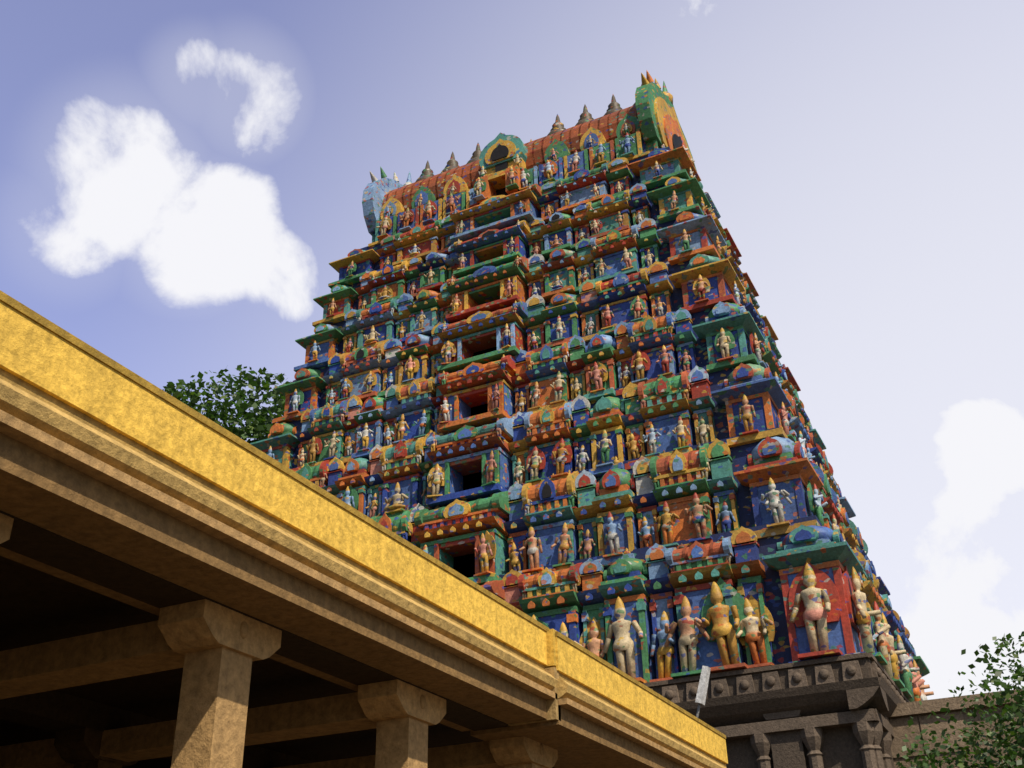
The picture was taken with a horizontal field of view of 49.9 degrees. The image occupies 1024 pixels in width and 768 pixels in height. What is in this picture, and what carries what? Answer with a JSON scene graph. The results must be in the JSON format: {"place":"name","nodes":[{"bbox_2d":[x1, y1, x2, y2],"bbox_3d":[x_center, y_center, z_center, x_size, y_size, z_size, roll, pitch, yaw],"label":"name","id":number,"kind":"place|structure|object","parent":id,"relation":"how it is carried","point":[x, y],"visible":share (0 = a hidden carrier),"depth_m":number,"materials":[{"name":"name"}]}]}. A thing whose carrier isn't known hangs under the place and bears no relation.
{"place":"outdoors","nodes":[
{"label":"outdoors","id":0,"kind":"place"},
{"bbox_2d":[0,0,1023,699],"label":"sky","id":1,"kind":"structure","parent":0,"point":[182,181],"materials":[{"name":"blue"}]},
{"bbox_2d":[642,652,909,767],"bbox_3d":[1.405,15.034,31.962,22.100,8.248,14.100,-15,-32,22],"label":"stone base","id":2,"kind":"object","parent":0,"point":[834,712],"visible":0.34,"depth_m":24.82,"materials":[{"name":"grey stone"}]},
{"bbox_2d":[250,70,933,701],"bbox_3d":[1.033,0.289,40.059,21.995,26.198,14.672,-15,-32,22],"label":"temple tower","id":3,"kind":"structure","parent":2,"relation":"on","point":[548,380],"depth_m":33.48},
{"label":"ground","id":4,"kind":"structure","parent":0,"visible":0},
{"bbox_2d":[163,364,291,443],"bbox_3d":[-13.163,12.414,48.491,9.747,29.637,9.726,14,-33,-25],"label":"tree","id":5,"kind":"object","parent":4,"relation":"on","point":[259,425],"visible":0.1,"depth_m":51.59,"materials":[{"name":"green plant"}]},
{"bbox_2d":[0,290,727,767],"bbox_3d":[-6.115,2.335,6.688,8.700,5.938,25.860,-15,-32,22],"label":"pavilion","id":6,"kind":"structure","parent":4,"relation":"on","point":[182,584],"depth_m":8.30,"materials":[{"name":"stone"}]},
{"bbox_2d":[889,689,1023,767],"bbox_3d":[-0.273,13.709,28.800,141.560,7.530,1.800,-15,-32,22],"label":"compound wall","id":7,"kind":"structure","parent":4,"relation":"on","point":[902,715],"depth_m":25.33,"materials":[{"name":"stone"}]},
{"bbox_2d":[896,631,1023,767],"bbox_3d":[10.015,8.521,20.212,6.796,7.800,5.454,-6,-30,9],"label":"tree","id":8,"kind":"object","parent":4,"relation":"on","point":[1012,749],"visible":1,"depth_m":21.38,"materials":[{"name":"green plant"}]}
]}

